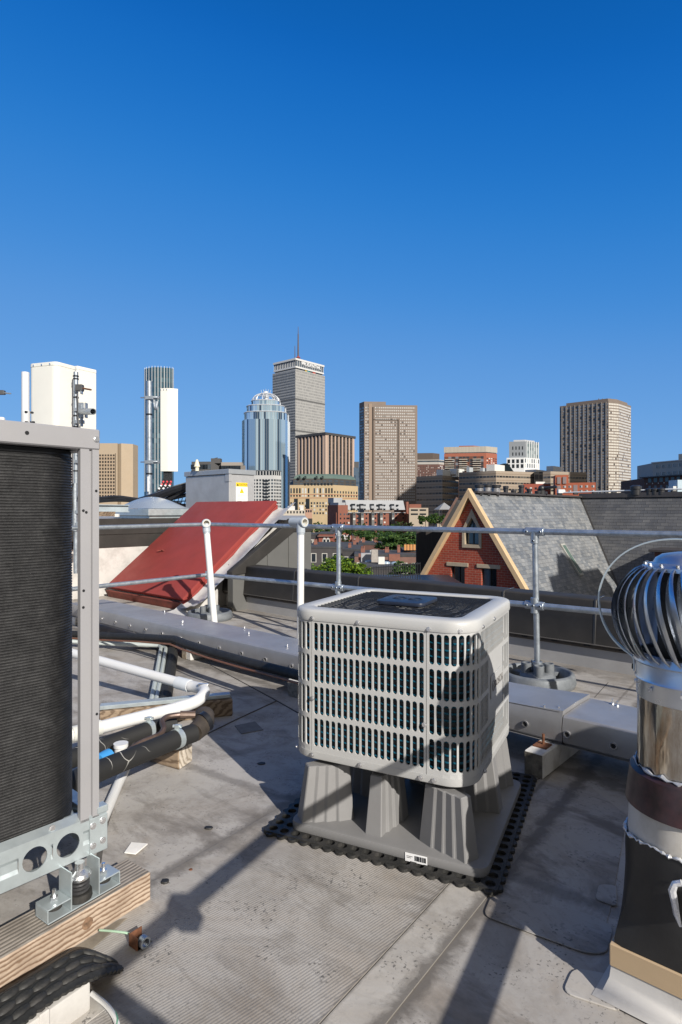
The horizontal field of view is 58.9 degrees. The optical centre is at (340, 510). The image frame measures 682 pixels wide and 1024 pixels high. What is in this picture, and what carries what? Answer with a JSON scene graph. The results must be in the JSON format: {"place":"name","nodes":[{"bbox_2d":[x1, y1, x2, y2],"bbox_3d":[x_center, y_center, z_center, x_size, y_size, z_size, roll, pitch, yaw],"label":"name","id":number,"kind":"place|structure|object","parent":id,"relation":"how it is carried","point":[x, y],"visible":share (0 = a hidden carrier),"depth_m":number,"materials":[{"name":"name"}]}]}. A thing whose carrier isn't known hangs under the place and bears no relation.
{"place":"outdoors","nodes":[
{"label":"outdoors","id":0,"kind":"place"},
{"bbox_2d":[21,371,34,422],"bbox_3d":[-3.758,-1.102,7.229,0.097,1.097,0.157,0,0,9],"label":"panel antenna","id":1,"kind":"object","parent":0,"point":[26,412],"visible":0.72,"depth_m":7.17,"materials":[{"name":"white plastic"}]},
{"bbox_2d":[99,498,133,501],"bbox_3d":[-3.805,-0.187,11.000,1.247,0.101,0.056,0,0,0],"label":"cable bundle","id":2,"kind":"object","parent":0,"point":[112,499],"visible":0.42,"depth_m":10.98,"materials":[{"name":"black plastic"}]},
{"bbox_2d":[99,495,139,499],"bbox_3d":[-3.830,-0.222,11.000,1.198,0.112,0.060,0,0,0],"label":"cable bundle","id":3,"kind":"object","parent":2,"relation":"on","point":[114,496],"visible":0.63,"depth_m":10.97,"materials":[{"name":"black plastic"}]},
{"bbox_2d":[99,443,137,504],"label":"office slab","id":4,"kind":"structure","parent":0,"point":[118,469],"depth_m":641.18,"materials":[{"name":"beige concrete"}]},
{"bbox_2d":[144,366,173,500],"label":"glass tower","id":5,"kind":"structure","parent":0,"point":[160,377],"depth_m":854.63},
{"bbox_2d":[191,457,221,470],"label":"office block","id":6,"kind":"structure","parent":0,"point":[214,464],"depth_m":702.04,"materials":[{"name":"concrete"}]},
{"bbox_2d":[221,462,245,469],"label":"office block","id":7,"kind":"structure","parent":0,"point":[232,465],"depth_m":691.90,"materials":[{"name":"grey concrete"}]},
{"bbox_2d":[242,390,289,508],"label":"glass tower","id":8,"kind":"structure","parent":0,"point":[265,434],"depth_m":736.20,"materials":[{"name":"blue glass"}]},
{"bbox_2d":[253,470,281,507],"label":"building","id":9,"kind":"structure","parent":0,"point":[267,485],"depth_m":431.05,"materials":[{"name":"concrete"}]},
{"bbox_2d":[284,505,304,515],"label":"row building","id":10,"kind":"structure","parent":0,"point":[291,510],"depth_m":330.00,"materials":[{"name":"beige paint"}]},
{"bbox_2d":[272,332,324,484],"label":"office tower","id":11,"kind":"structure","parent":0,"point":[298,387],"depth_m":828.45,"materials":[{"name":"concrete"}]},
{"bbox_2d":[311,532,318,543],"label":"row house","id":12,"kind":"structure","parent":0,"point":[314,535],"depth_m":151.28,"materials":[{"name":"brick"}]},
{"bbox_2d":[290,474,357,531],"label":"brick block","id":13,"kind":"structure","parent":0,"point":[314,492],"depth_m":385.96,"materials":[{"name":"beige brick"}]},
{"bbox_2d":[295,432,355,476],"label":"office tower","id":14,"kind":"structure","parent":0,"point":[325,453],"depth_m":695.51,"materials":[{"name":"brown concrete"}]},
{"bbox_2d":[317,532,334,541],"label":"row house","id":15,"kind":"structure","parent":0,"point":[326,536],"depth_m":149.53,"materials":[{"name":"red brick"}]},
{"bbox_2d":[0,593,671,1023],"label":"roof deck","id":16,"kind":"structure","parent":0,"point":[484,969],"depth_m":2.54,"materials":[{"name":"concrete"}]},
{"bbox_2d":[105,770,129,821],"bbox_3d":[-0.968,1.204,2.560,0.053,0.070,0.676,0,0,-8],"label":"drain tube","id":17,"kind":"object","parent":16,"relation":"on","point":[114,792],"visible":0.4,"depth_m":2.58,"materials":[{"name":"white plastic"}]},
{"bbox_2d":[72,639,162,698],"bbox_3d":[-1.481,1.190,4.510,0.664,0.052,2.695,0,0,-31],"label":"conduit","id":18,"kind":"object","parent":16,"relation":"on","point":[154,683],"visible":0.32,"depth_m":4.65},
{"bbox_2d":[72,631,297,680],"bbox_3d":[-1.016,1.056,4.333,4.069,0.206,0.343,0,0,41],"label":"insulated line","id":19,"kind":"object","parent":18,"relation":"on","point":[275,669],"visible":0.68,"depth_m":4.21,"materials":[{"name":"plastic"}]},
{"bbox_2d":[72,637,297,683],"bbox_3d":[-1.042,1.086,4.300,4.052,0.159,0.298,0,0,41],"label":"copper wire","id":20,"kind":"object","parent":19,"relation":"attached to","point":[244,668],"visible":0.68,"depth_m":4.19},
{"bbox_2d":[72,640,167,697],"bbox_3d":[-1.450,1.190,4.498,0.689,0.052,2.664,0,0,-32],"label":"conduit","id":21,"kind":"object","parent":16,"relation":"on","point":[159,685],"visible":0.49,"depth_m":5.32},
{"bbox_2d":[124,842,147,854],"bbox_3d":[-0.751,1.232,2.201,0.063,0.004,0.068,0,0,8],"label":"paper scrap","id":22,"kind":"object","parent":16,"relation":"on","point":[135,848],"visible":1,"depth_m":2.20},
{"bbox_2d":[127,744,191,769],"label":"timber block","id":23,"kind":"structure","parent":16,"relation":"on","point":[178,759],"depth_m":2.92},
{"bbox_2d":[72,716,177,768],"bbox_3d":[-1.034,1.033,2.669,0.118,0.105,0.736,0,0,35],"label":"insulated pipe","id":24,"kind":"object","parent":23,"relation":"on","point":[149,726],"visible":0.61,"depth_m":2.76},
{"bbox_2d":[149,641,177,697],"bbox_3d":[-1.306,1.202,4.519,0.228,0.085,2.187,0,0,-18],"label":"insulated strip","id":25,"kind":"object","parent":16,"relation":"on","point":[170,669],"visible":0.41,"depth_m":4.51,"materials":[{"name":"plastic"}]},
{"bbox_2d":[99,692,232,725],"bbox_3d":[-1.027,1.177,3.580,0.750,0.125,0.100,0,0,-18],"label":"timber sleeper","id":26,"kind":"object","parent":16,"relation":"on","point":[220,704],"visible":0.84,"depth_m":3.55,"materials":[{"name":"wood"}]},
{"bbox_2d":[72,648,209,742],"bbox_3d":[-1.425,1.014,3.785,0.878,0.150,2.021,0,0,-29],"label":"drain pipe","id":27,"kind":"object","parent":26,"relation":"on","point":[202,691],"visible":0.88,"depth_m":3.33,"materials":[{"name":"white plastic"}]},
{"bbox_2d":[71,515,311,610],"bbox_3d":[-4.701,0.975,12.000,8.598,1.730,14.000,0,0,0],"label":"penthouse","id":28,"kind":"object","parent":16,"relation":"on","point":[120,550],"visible":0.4,"depth_m":8.70,"materials":[{"name":"paint"}]},
{"bbox_2d":[71,372,95,573],"bbox_3d":[-3.181,-0.485,7.525,0.648,2.576,0.175,0,0,44],"label":"antenna pole","id":29,"kind":"object","parent":28,"relation":"on","point":[80,411],"visible":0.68,"depth_m":7.68,"materials":[{"name":"grey metal"}]},
{"bbox_2d":[31,362,75,483],"bbox_3d":[-3.729,-1.110,7.820,0.469,1.546,0.352,0,0,19],"label":"panel antenna","id":30,"kind":"object","parent":29,"relation":"attached to","point":[51,393],"visible":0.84,"depth_m":7.68,"materials":[{"name":"plastic"}]},
{"bbox_2d":[75,366,95,428],"bbox_3d":[-3.601,-1.301,8.367,0.197,1.342,0.348,0,0,31],"label":"panel antenna","id":31,"kind":"object","parent":29,"relation":"attached to","point":[87,377],"visible":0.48,"depth_m":8.35,"materials":[{"name":"plastic"}]},
{"bbox_2d":[99,504,128,511],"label":"steel beam","id":32,"kind":"structure","parent":28,"relation":"on","point":[111,508],"depth_m":9.42,"materials":[{"name":"grey metal"}]},
{"bbox_2d":[140,381,159,494],"bbox_3d":[-3.763,-1.231,11.971,0.402,2.680,0.182,0,0,0],"label":"antenna pole","id":33,"kind":"object","parent":28,"relation":"on","point":[149,461],"visible":0.97,"depth_m":11.95,"materials":[{"name":"grey metal"}]},
{"bbox_2d":[156,388,177,491],"bbox_3d":[-3.494,-1.252,11.817,0.228,2.316,0.552,0,0,41],"label":"panel antenna","id":34,"kind":"object","parent":33,"relation":"attached to","point":[168,431],"visible":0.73,"depth_m":11.89,"materials":[{"name":"plastic"}]},
{"bbox_2d":[114,497,188,517],"bbox_3d":[-3.200,-0.052,10.200,1.200,0.365,0.840,0,0,41],"label":"dome skylight","id":35,"kind":"object","parent":28,"relation":"on","point":[151,507],"visible":0.86,"depth_m":9.84,"materials":[{"name":"plastic"}]},
{"bbox_2d":[184,469,255,507],"bbox_3d":[-2.182,-0.289,10.830,1.310,0.835,0.600,0,0,41],"label":"equipment box","id":36,"kind":"object","parent":28,"relation":"on","point":[220,485],"visible":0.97,"depth_m":10.49,"materials":[{"name":"metal"}]},
{"bbox_2d":[139,482,185,497],"bbox_3d":[-3.225,-0.318,11.300,1.460,0.535,0.150,0,0,0],"label":"cable bundle","id":37,"kind":"object","parent":36,"relation":"attached to","point":[171,490],"visible":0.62,"depth_m":11.24,"materials":[{"name":"black plastic"}]},
{"bbox_2d":[164,491,185,500],"bbox_3d":[-2.944,-0.369,11.400,0.873,0.511,0.120,0,0,0],"label":"cable bundle","id":38,"kind":"object","parent":36,"relation":"attached to","point":[172,497],"visible":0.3,"depth_m":11.35,"materials":[{"name":"black plastic"}]},
{"bbox_2d":[182,647,209,659],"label":"support block","id":39,"kind":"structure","parent":16,"relation":"on","point":[187,656],"depth_m":5.02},
{"bbox_2d":[106,501,294,615],"bbox_3d":[-2.021,0.571,8.411,2.416,1.427,1.795,0,0,41],"label":"roof hatch","id":40,"kind":"object","parent":16,"relation":"on","point":[173,551],"visible":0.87,"depth_m":8.35,"materials":[{"name":"red paint"}]},
{"bbox_2d":[202,519,217,622],"bbox_3d":[-1.413,0.668,6.455,0.110,1.157,0.333,0,0,-30],"label":"vent pipe","id":41,"kind":"object","parent":16,"relation":"on","point":[206,523],"visible":0.98,"depth_m":6.44,"materials":[{"name":"white plastic"}]},
{"bbox_2d":[0,796,448,1023],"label":"walkway pad","id":42,"kind":"object","parent":16,"relation":"on","point":[252,923],"depth_m":1.76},
{"bbox_2d":[1,918,126,993],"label":"stain strip","id":43,"kind":"object","parent":42,"relation":"on","point":[92,942],"visible":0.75,"depth_m":1.73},
{"bbox_2d":[27,983,104,1023],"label":"wrapped curb","id":44,"kind":"structure","parent":42,"relation":"on","point":[80,1005],"depth_m":1.46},
{"bbox_2d":[0,948,123,1023],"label":"bumpy mat","id":45,"kind":"object","parent":44,"relation":"on","point":[26,1000],"visible":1,"depth_m":1.47,"materials":[{"name":"black rubber"}]},
{"bbox_2d":[0,859,149,992],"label":"timber sleeper","id":46,"kind":"object","parent":42,"relation":"on","point":[30,942],"visible":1,"depth_m":1.69,"materials":[{"name":"brown wood"}]},
{"bbox_2d":[35,854,120,925],"bbox_3d":[-0.773,1.094,1.785,0.072,0.113,0.230,0,0,35],"label":"spring mount","id":47,"kind":"object","parent":46,"relation":"on","point":[92,879],"visible":1,"depth_m":1.76,"materials":[{"name":"silver metal"}]},
{"bbox_2d":[0,420,107,893],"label":"coil condenser","id":48,"kind":"object","parent":47,"relation":"on","point":[45,805],"visible":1,"depth_m":1.76,"materials":[{"name":"grey paint"}]},
{"bbox_2d":[72,706,213,791],"bbox_3d":[-0.876,1.026,2.533,0.156,0.124,1.042,0,0,27],"label":"insulated pipe","id":49,"kind":"object","parent":48,"relation":"attached to","point":[198,728],"visible":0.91,"depth_m":2.62,"materials":[{"name":"black plastic"}]},
{"bbox_2d":[99,711,194,758],"bbox_3d":[-0.874,1.018,2.725,0.099,0.109,0.534,0,0,33],"label":"copper pipe","id":50,"kind":"object","parent":49,"relation":"attached to","point":[118,746],"visible":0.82,"depth_m":2.72,"materials":[{"name":"gold metal"}]},
{"bbox_2d":[90,991,119,1023],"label":"white cable","id":51,"kind":"object","parent":42,"relation":"on","point":[102,1001],"visible":1,"depth_m":1.49,"materials":[{"name":"plastic"}]},
{"bbox_2d":[99,929,129,934],"bbox_3d":[-0.647,1.215,1.739,0.115,0.016,0.014,0,0,12],"label":"green wire","id":52,"kind":"object","parent":42,"relation":"on","point":[113,931],"visible":0.94,"depth_m":1.74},
{"bbox_2d":[129,926,151,950],"bbox_3d":[-0.568,1.220,1.720,0.050,0.040,0.052,0,0,37],"label":"rusty bracket","id":53,"kind":"object","parent":42,"relation":"on","point":[137,938],"visible":1,"depth_m":1.71,"materials":[{"name":"metal"}]},
{"bbox_2d":[235,721,262,733],"bbox_3d":[-0.528,1.238,3.442,0.129,0.004,0.153,0,0,-26],"label":"roof patch","id":54,"kind":"object","parent":16,"relation":"on","point":[249,727],"visible":1,"depth_m":3.44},
{"bbox_2d":[288,679,297,697],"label":"support block","id":55,"kind":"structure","parent":16,"relation":"on","point":[293,689],"depth_m":4.01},
{"bbox_2d":[72,599,636,762],"bbox_3d":[0.040,1.040,4.042,7.500,0.168,0.386,0,0,42],"label":"cable trough","id":56,"kind":"object","parent":55,"relation":"on","point":[582,721],"visible":0.55,"depth_m":3.13,"materials":[{"name":"metal"}]},
{"bbox_2d":[288,517,308,638],"bbox_3d":[-0.406,0.651,5.745,0.188,1.178,0.094,0,0,44],"label":"vent pipe","id":57,"kind":"object","parent":16,"relation":"on","point":[301,524],"visible":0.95,"depth_m":5.69,"materials":[{"name":"white plastic"}]},
{"bbox_2d":[96,664,608,863],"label":"pipes","id":58,"kind":"object","parent":16,"relation":"on","point":[99,854],"visible":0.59,"depth_m":3.75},
{"bbox_2d":[71,523,681,690],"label":"guard railing","id":59,"kind":"object","parent":16,"relation":"on","point":[536,671],"visible":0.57,"depth_m":4.42,"materials":[{"name":"metal"}]},
{"bbox_2d":[264,772,536,895],"bbox_3d":[0.298,1.228,2.545,0.908,0.014,0.956,0,0,25],"label":"rubber mat","id":60,"kind":"object","parent":16,"relation":"on","point":[491,883],"visible":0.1,"depth_m":2.18,"materials":[{"name":"rubber"}]},
{"bbox_2d":[293,738,520,877],"bbox_3d":[0.299,1.104,2.488,0.756,0.240,0.748,0,0,26],"label":"equipment stand","id":61,"kind":"object","parent":60,"relation":"on","point":[461,830],"visible":0.6,"depth_m":2.27,"materials":[{"name":"grey plastic"}]},
{"bbox_2d":[296,589,509,787],"bbox_3d":[0.280,0.668,2.537,0.753,0.600,0.715,0,0,27],"label":"cooling unit","id":62,"kind":"object","parent":61,"relation":"on","point":[412,685],"visible":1,"depth_m":2.24,"materials":[{"name":"paint"}]},
{"bbox_2d":[321,840,527,1023],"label":"walkway border","id":63,"kind":"object","parent":16,"relation":"on","point":[384,987],"visible":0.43,"depth_m":1.66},
{"bbox_2d":[222,564,635,675],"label":"parapet","id":64,"kind":"structure","parent":16,"relation":"on","point":[579,639],"depth_m":5.11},
{"bbox_2d":[525,733,578,778],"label":"support block","id":65,"kind":"structure","parent":16,"relation":"on","point":[543,758],"depth_m":2.84,"materials":[{"name":"concrete"}]},
{"bbox_2d":[492,786,626,954],"bbox_3d":[0.780,1.238,2.276,0.495,0.003,1.096,0,0,29],"label":"roof patch","id":66,"kind":"object","parent":16,"relation":"on","point":[570,854],"visible":0.83,"depth_m":2.19,"materials":[{"name":"rubber"}]},
{"bbox_2d":[485,896,611,953],"bbox_3d":[0.623,1.235,1.826,0.353,0.003,0.177,0,0,32],"label":"roof patch","id":67,"kind":"object","parent":66,"relation":"on","point":[581,931],"visible":1,"depth_m":1.80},
{"bbox_2d":[596,884,616,905],"bbox_3d":[0.855,1.235,1.945,0.062,0.004,0.111,0,0,24],"label":"roof patch","id":68,"kind":"object","parent":66,"relation":"on","point":[606,893],"visible":1,"depth_m":1.94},
{"bbox_2d":[565,969,619,1009],"bbox_3d":[0.664,1.238,1.569,0.146,0.005,0.122,0,0,27],"label":"roof patch","id":69,"kind":"object","parent":16,"relation":"on","point":[581,984],"visible":0.63,"depth_m":1.57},
{"bbox_2d":[592,538,681,1023],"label":"turbine vent","id":70,"kind":"object","parent":16,"relation":"on","point":[645,946],"visible":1,"depth_m":1.50,"materials":[{"name":"silver metal"}]},
{"bbox_2d":[311,539,362,568],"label":"row house","id":71,"kind":"structure","parent":0,"point":[320,551],"depth_m":111.81,"materials":[{"name":"brick"}]},
{"bbox_2d":[0,0,681,503],"label":"sky","id":72,"kind":"structure","parent":0,"point":[467,213],"materials":[{"name":"blue"}]},
{"bbox_2d":[342,543,360,563],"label":"row house","id":73,"kind":"structure","parent":0,"point":[349,550],"depth_m":99.75,"materials":[{"name":"brick"}]},
{"bbox_2d":[354,462,358,511],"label":"glass block","id":74,"kind":"structure","parent":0,"point":[356,470],"depth_m":640.00,"materials":[{"name":"glass"}]},
{"bbox_2d":[327,498,408,549],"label":"apartment block","id":75,"kind":"structure","parent":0,"point":[337,510],"depth_m":279.28,"materials":[{"name":"brick"}]},
{"bbox_2d":[358,549,399,574],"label":"row house","id":76,"kind":"structure","parent":0,"point":[372,559],"depth_m":78.60,"materials":[{"name":"brick"}]},
{"bbox_2d":[359,402,416,511],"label":"hotel tower","id":77,"kind":"structure","parent":0,"point":[387,452],"depth_m":532.44,"materials":[{"name":"brown concrete"}]},
{"bbox_2d":[409,504,427,526],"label":"parking block","id":78,"kind":"structure","parent":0,"point":[416,511],"depth_m":270.00,"materials":[{"name":"beige concrete"}]},
{"bbox_2d":[377,575,460,582],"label":"roof terrace","id":79,"kind":"structure","parent":0,"point":[445,578],"depth_m":26.37,"materials":[{"name":"grey"}]},
{"bbox_2d":[371,562,419,578],"bbox_3d":[2.270,2.656,25.000,2.041,1.052,0.040,0,0,0],"label":"iron fence","id":80,"kind":"object","parent":79,"relation":"on","point":[400,565],"visible":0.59,"depth_m":24.99,"materials":[{"name":"black metal"}]},
{"bbox_2d":[417,453,443,476],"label":"office block","id":81,"kind":"structure","parent":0,"point":[429,464],"depth_m":621.89,"materials":[{"name":"brown brick"}]},
{"bbox_2d":[416,475,458,526],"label":"mall block","id":82,"kind":"structure","parent":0,"point":[433,493],"depth_m":406.64,"materials":[{"name":"concrete"}]},
{"bbox_2d":[436,469,449,475],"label":"plant box","id":83,"kind":"object","parent":82,"relation":"on","point":[443,472],"visible":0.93,"depth_m":404.57,"materials":[{"name":"metal"}]},
{"bbox_2d":[450,469,463,477],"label":"plant box","id":84,"kind":"object","parent":82,"relation":"on","point":[454,472],"visible":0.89,"depth_m":408.96,"materials":[{"name":"metal"}]},
{"bbox_2d":[433,503,449,526],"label":"tent pavilion","id":85,"kind":"structure","parent":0,"point":[444,506],"depth_m":217.00,"materials":[{"name":"fabric"}]},
{"bbox_2d":[444,446,496,471],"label":"apartment block","id":86,"kind":"structure","parent":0,"point":[476,458],"depth_m":548.61,"materials":[{"name":"red brick"}]},
{"bbox_2d":[459,471,533,499],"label":"mall block","id":87,"kind":"structure","parent":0,"point":[512,480],"depth_m":392.77,"materials":[{"name":"concrete"}]},
{"bbox_2d":[459,482,495,484],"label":"strip window","id":88,"kind":"structure","parent":87,"relation":"in","point":[479,482],"depth_m":393.35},
{"bbox_2d":[486,464,504,470],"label":"plant box","id":89,"kind":"object","parent":87,"relation":"on","point":[493,467],"visible":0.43,"depth_m":407.98,"materials":[{"name":"metal"}]},
{"bbox_2d":[507,440,539,471],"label":"white tower","id":90,"kind":"structure","parent":0,"point":[523,455],"depth_m":602.05,"materials":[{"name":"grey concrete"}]},
{"bbox_2d":[523,482,550,493],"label":"brick block","id":91,"kind":"structure","parent":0,"point":[534,487],"depth_m":196.00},
{"bbox_2d":[420,484,681,596],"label":"brick house","id":92,"kind":"structure","parent":0,"point":[574,564],"depth_m":32.96,"materials":[{"name":"stone"}]},
{"bbox_2d":[416,532,442,573],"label":"dark clad wall","id":93,"kind":"structure","parent":92,"relation":"attached to","point":[426,543],"depth_m":33.95,"materials":[{"name":"black metal"}]},
{"bbox_2d":[441,497,460,526],"bbox_3d":[7.141,0.204,36.870,2.500,2.034,2.060,0,0,0],"label":"slate gable edge","id":94,"kind":"object","parent":93,"relation":"on","point":[450,512],"visible":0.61,"depth_m":36.01,"materials":[{"name":"grey stone"}]},
{"bbox_2d":[452,566,464,583],"bbox_3d":[5.900,4.000,30.024,0.790,2.480,0.090,0,0,41],"label":"window frame","id":95,"kind":"structure","parent":92,"relation":"in","point":[458,573],"depth_m":30.00,"materials":[{"name":"black wood"}]},
{"bbox_2d":[483,568,496,586],"bbox_3d":[7.169,4.000,28.908,0.810,2.480,0.090,0,0,41],"label":"window frame","id":96,"kind":"structure","parent":92,"relation":"in","point":[493,572],"depth_m":28.86,"materials":[{"name":"black wood"}]},
{"bbox_2d":[559,543,583,575],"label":"roof window","id":97,"kind":"structure","parent":92,"relation":"in","point":[563,546],"depth_m":32.91,"materials":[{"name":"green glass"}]},
{"bbox_2d":[543,471,586,494],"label":"mall block","id":98,"kind":"structure","parent":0,"point":[577,477],"depth_m":378.03,"materials":[{"name":"concrete"}]},
{"bbox_2d":[546,466,560,471],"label":"plant box","id":99,"kind":"object","parent":98,"relation":"on","point":[553,468],"visible":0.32,"depth_m":414.62,"materials":[{"name":"metal"}]},
{"bbox_2d":[553,475,595,495],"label":"brick block","id":100,"kind":"structure","parent":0,"point":[561,481],"depth_m":188.35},
{"bbox_2d":[560,398,630,492],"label":"hotel tower","id":101,"kind":"structure","parent":0,"point":[595,440],"depth_m":483.04,"materials":[{"name":"concrete"}]},
{"bbox_2d":[668,480,681,491],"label":"plant box","id":102,"kind":"object","parent":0,"point":[675,483],"visible":0.36,"depth_m":110.37,"materials":[{"name":"white metal"}]},
{"label":"ground","id":103,"kind":"structure","parent":0,"visible":0},
{"bbox_2d":[311,555,367,573],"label":"tree","id":104,"kind":"object","parent":103,"relation":"on","point":[347,566],"visible":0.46,"depth_m":43.63,"materials":[{"name":"green plant"}]},
{"bbox_2d":[354,530,380,536],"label":"tree","id":105,"kind":"object","parent":103,"relation":"on","point":[359,533],"visible":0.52,"depth_m":159.34,"materials":[{"name":"green plant"}]},
{"bbox_2d":[356,537,381,549],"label":"row house","id":106,"kind":"structure","parent":103,"relation":"on","point":[368,545],"depth_m":117.80,"materials":[{"name":"brown brick"}]},
{"bbox_2d":[359,532,391,540],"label":"tree","id":107,"kind":"object","parent":103,"relation":"on","point":[369,537],"visible":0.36,"depth_m":139.78,"materials":[{"name":"green plant"}]},
{"bbox_2d":[354,545,415,573],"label":"row house","id":108,"kind":"structure","parent":103,"relation":"on","point":[407,557],"depth_m":91.97,"materials":[{"name":"pink brick"}]},
{"bbox_2d":[374,531,415,549],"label":"tree","id":109,"kind":"object","parent":103,"relation":"on","point":[395,540],"visible":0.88,"depth_m":105.34,"materials":[{"name":"green plant"}]},
{"bbox_2d":[387,560,414,574],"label":"tree","id":110,"kind":"object","parent":103,"relation":"on","point":[402,568],"visible":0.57,"depth_m":57.26,"materials":[{"name":"green plant"}]},
{"bbox_2d":[400,544,415,552],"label":"row house","id":111,"kind":"structure","parent":103,"relation":"on","point":[411,548],"depth_m":95.20,"materials":[{"name":"orange brick"}]},
{"bbox_2d":[417,515,434,526],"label":"tree","id":112,"kind":"object","parent":103,"relation":"on","point":[428,519],"visible":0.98,"depth_m":189.40,"materials":[{"name":"green plant"}]},
{"bbox_2d":[431,513,444,525],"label":"tree","id":113,"kind":"object","parent":103,"relation":"on","point":[440,519],"visible":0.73,"depth_m":199.89,"materials":[{"name":"green plant"}]},
{"bbox_2d":[534,472,542,483],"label":"glass link","id":114,"kind":"object","parent":103,"relation":"on","point":[538,476],"visible":0.21,"depth_m":395.00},
{"bbox_2d":[621,454,681,492],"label":"glass office","id":115,"kind":"structure","parent":103,"relation":"on","point":[661,474],"depth_m":128.46,"materials":[{"name":"glass"}]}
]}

